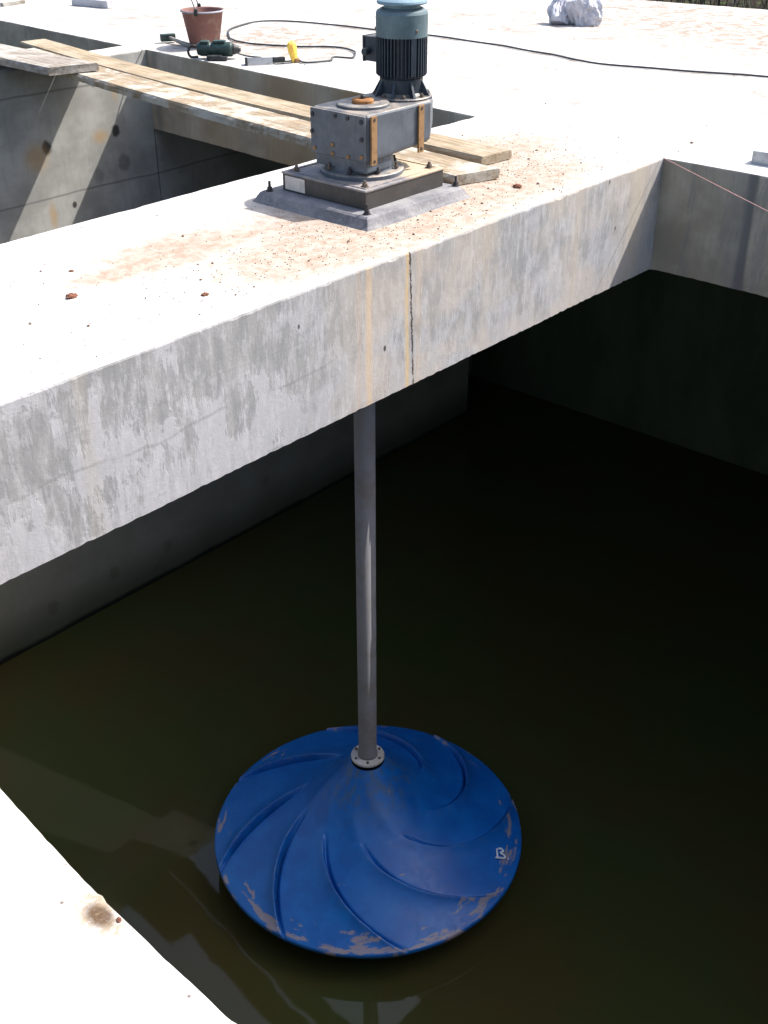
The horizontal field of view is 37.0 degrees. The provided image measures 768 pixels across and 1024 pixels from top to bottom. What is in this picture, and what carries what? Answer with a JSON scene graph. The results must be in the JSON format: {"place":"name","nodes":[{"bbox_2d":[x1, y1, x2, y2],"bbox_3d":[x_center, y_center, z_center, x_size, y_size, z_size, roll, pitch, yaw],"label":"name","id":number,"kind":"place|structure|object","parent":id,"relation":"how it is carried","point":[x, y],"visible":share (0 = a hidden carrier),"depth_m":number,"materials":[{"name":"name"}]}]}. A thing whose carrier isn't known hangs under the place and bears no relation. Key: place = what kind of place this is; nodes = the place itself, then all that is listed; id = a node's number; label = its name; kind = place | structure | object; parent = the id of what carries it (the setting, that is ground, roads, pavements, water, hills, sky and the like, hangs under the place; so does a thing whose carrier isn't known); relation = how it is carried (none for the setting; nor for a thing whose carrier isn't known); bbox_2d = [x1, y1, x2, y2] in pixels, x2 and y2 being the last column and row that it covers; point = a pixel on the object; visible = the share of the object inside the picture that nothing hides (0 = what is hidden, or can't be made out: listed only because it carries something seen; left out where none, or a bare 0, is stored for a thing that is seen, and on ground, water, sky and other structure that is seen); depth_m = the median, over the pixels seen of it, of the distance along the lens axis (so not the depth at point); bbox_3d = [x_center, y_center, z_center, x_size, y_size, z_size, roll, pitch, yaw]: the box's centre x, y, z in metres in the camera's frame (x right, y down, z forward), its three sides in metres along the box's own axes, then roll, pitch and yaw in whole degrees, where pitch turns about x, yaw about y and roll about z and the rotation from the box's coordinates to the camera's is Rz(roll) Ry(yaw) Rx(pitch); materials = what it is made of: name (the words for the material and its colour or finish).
{"place":"outdoors","nodes":[
{"label":"outdoors","id":0,"kind":"place"},
{"bbox_2d":[71,0,112,8],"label":"concrete block","id":1,"kind":"object","parent":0,"point":[107,4],"depth_m":11.89,"materials":[{"name":"grey concrete"}]},
{"bbox_2d":[0,375,767,1023],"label":"water","id":2,"kind":"structure","parent":0,"point":[572,629],"depth_m":9.43,"materials":[{"name":"liquid"}]},
{"bbox_2d":[0,357,468,664],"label":"tank wall","id":3,"kind":"structure","parent":2,"relation":"in","point":[39,604],"depth_m":11.23,"materials":[{"name":"concrete"}]},
{"bbox_2d":[0,45,471,377],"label":"dividing wall","id":4,"kind":"structure","parent":2,"relation":"in","point":[72,152],"depth_m":9.57,"materials":[{"name":"concrete"}]},
{"bbox_2d":[471,269,767,474],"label":"tank wall","id":5,"kind":"structure","parent":2,"relation":"in","point":[676,359],"depth_m":13.15,"materials":[{"name":"grey concrete"}]},
{"bbox_2d":[647,0,767,9],"bbox_3d":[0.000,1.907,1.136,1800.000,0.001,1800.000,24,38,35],"label":"ground","id":6,"kind":"structure","parent":0,"point":[753,2],"depth_m":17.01,"materials":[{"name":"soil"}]},
{"bbox_2d":[0,789,235,1023],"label":"walkway","id":7,"kind":"structure","parent":6,"relation":"on","point":[73,950],"depth_m":1.89,"materials":[{"name":"concrete"}]},
{"bbox_2d":[0,0,767,296],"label":"concrete deck","id":8,"kind":"structure","parent":6,"relation":"on","point":[706,231],"depth_m":8.90,"materials":[{"name":"grey concrete"}]},
{"bbox_2d":[0,0,25,6],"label":"wood offcut","id":9,"kind":"object","parent":8,"relation":"on","point":[10,3],"visible":1,"depth_m":12.06,"materials":[{"name":"beige wood"}]},
{"bbox_2d":[160,33,190,46],"bbox_3d":[-1.786,-4.033,9.832,0.136,0.074,0.400,-18,35,-27],"label":"hammer","id":10,"kind":"object","parent":8,"relation":"on","point":[167,37],"visible":0.95,"depth_m":9.90,"materials":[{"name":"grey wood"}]},
{"bbox_2d":[180,0,224,47],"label":"bucket","id":11,"kind":"object","parent":8,"relation":"on","point":[203,23],"visible":0.89,"depth_m":9.60,"materials":[{"name":"plastic"}]},
{"bbox_2d":[187,40,240,60],"bbox_3d":[-1.368,-3.706,9.211,0.428,0.137,0.181,2,31,3],"label":"power drill","id":12,"kind":"object","parent":8,"relation":"on","point":[220,50],"visible":1,"depth_m":9.19,"materials":[{"name":"metal"}]},
{"bbox_2d":[237,53,290,61],"bbox_3d":[-0.973,-3.646,9.192,0.537,0.053,0.132,13,33,21],"label":"tool cable","id":13,"kind":"object","parent":8,"relation":"on","point":[258,57],"visible":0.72,"depth_m":9.29,"materials":[{"name":"grey rubber"}]},
{"bbox_2d":[245,56,284,65],"bbox_3d":[-0.937,-3.553,9.036,0.320,0.060,0.098,-6,31,-9],"label":"hand tool","id":14,"kind":"object","parent":8,"relation":"on","point":[262,61],"visible":1,"depth_m":9.00,"materials":[{"name":"metal"}]},
{"bbox_2d":[287,41,298,62],"bbox_3d":[-0.719,-3.629,9.067,0.064,0.172,0.112,24,38,35],"label":"cable connector","id":15,"kind":"object","parent":8,"relation":"on","point":[292,48],"visible":1,"depth_m":9.04,"materials":[{"name":"yellow plastic"}]},
{"bbox_2d":[0,116,663,584],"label":"concrete beam","id":16,"kind":"structure","parent":8,"relation":"attached to","point":[174,392],"depth_m":4.84,"materials":[{"name":"grey concrete"}]},
{"bbox_2d":[65,292,77,298],"bbox_3d":[-1.239,-0.856,4.553,0.047,0.024,0.058,17,35,27],"label":"clay lump","id":17,"kind":"object","parent":16,"relation":"on","point":[71,295],"visible":1,"depth_m":4.54,"materials":[{"name":"brown soil"}]},
{"bbox_2d":[29,48,499,184],"bbox_3d":[-1.246,-2.722,7.637,0.350,0.058,5.186,-25,39,-35],"label":"plank","id":18,"kind":"object","parent":16,"relation":"on","point":[265,122],"visible":0.63,"depth_m":7.24,"materials":[{"name":"brown wood"}]},
{"bbox_2d":[0,44,98,75],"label":"plank","id":19,"kind":"object","parent":18,"relation":"on","point":[32,61],"visible":1,"depth_m":8.48,"materials":[{"name":"grey wood"}]},
{"bbox_2d":[20,39,511,164],"bbox_3d":[-1.216,-2.957,8.039,0.350,0.051,5.355,-25,39,-35],"label":"plank","id":20,"kind":"object","parent":16,"relation":"on","point":[479,153],"visible":0.64,"depth_m":7.70,"materials":[{"name":"brown wood"}]},
{"bbox_2d":[253,183,470,231],"bbox_3d":[-0.110,-1.594,5.752,0.787,0.054,0.797,24,38,35],"label":"grout pad","id":21,"kind":"object","parent":16,"relation":"on","point":[381,216],"visible":0.56,"depth_m":5.53,"materials":[{"name":"grey concrete"}]},
{"bbox_2d":[215,0,521,958],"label":"tank mixer","id":22,"kind":"object","parent":21,"relation":"on","point":[367,838],"visible":1,"depth_m":7.42,"materials":[{"name":"paint"}]},
{"bbox_2d":[513,183,521,187],"bbox_3d":[0.692,-1.688,5.950,0.049,0.026,0.061,-11,33,-18],"label":"clay lump","id":23,"kind":"object","parent":16,"relation":"on","point":[516,185],"visible":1,"depth_m":5.93,"materials":[{"name":"brown soil"}]},
{"bbox_2d":[10,7,733,373],"bbox_3d":[-0.799,-2.952,8.075,7.310,0.013,8.321,24,38,35],"label":"grit","id":24,"kind":"object","parent":8,"relation":"on","point":[350,231],"visible":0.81,"depth_m":5.32,"materials":[{"name":"gravel"}]},
{"bbox_2d":[228,20,767,77],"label":"extension cable","id":25,"kind":"object","parent":8,"relation":"on","point":[580,60],"visible":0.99,"depth_m":9.59,"materials":[{"name":"grey rubber"}]},
{"bbox_2d":[547,0,602,25],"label":"plastic sack","id":26,"kind":"object","parent":8,"relation":"on","point":[577,12],"visible":0.98,"depth_m":10.76,"materials":[{"name":"white plastic"}]},
{"bbox_2d":[660,156,767,211],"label":"string","id":27,"kind":"object","parent":8,"relation":"attached to","point":[715,184],"visible":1,"depth_m":6.04,"materials":[{"name":"red"}]},
{"bbox_2d":[751,147,767,165],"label":"metal channel","id":28,"kind":"object","parent":8,"relation":"on","point":[760,156],"visible":1,"depth_m":6.34,"materials":[{"name":"metal"}]}
]}

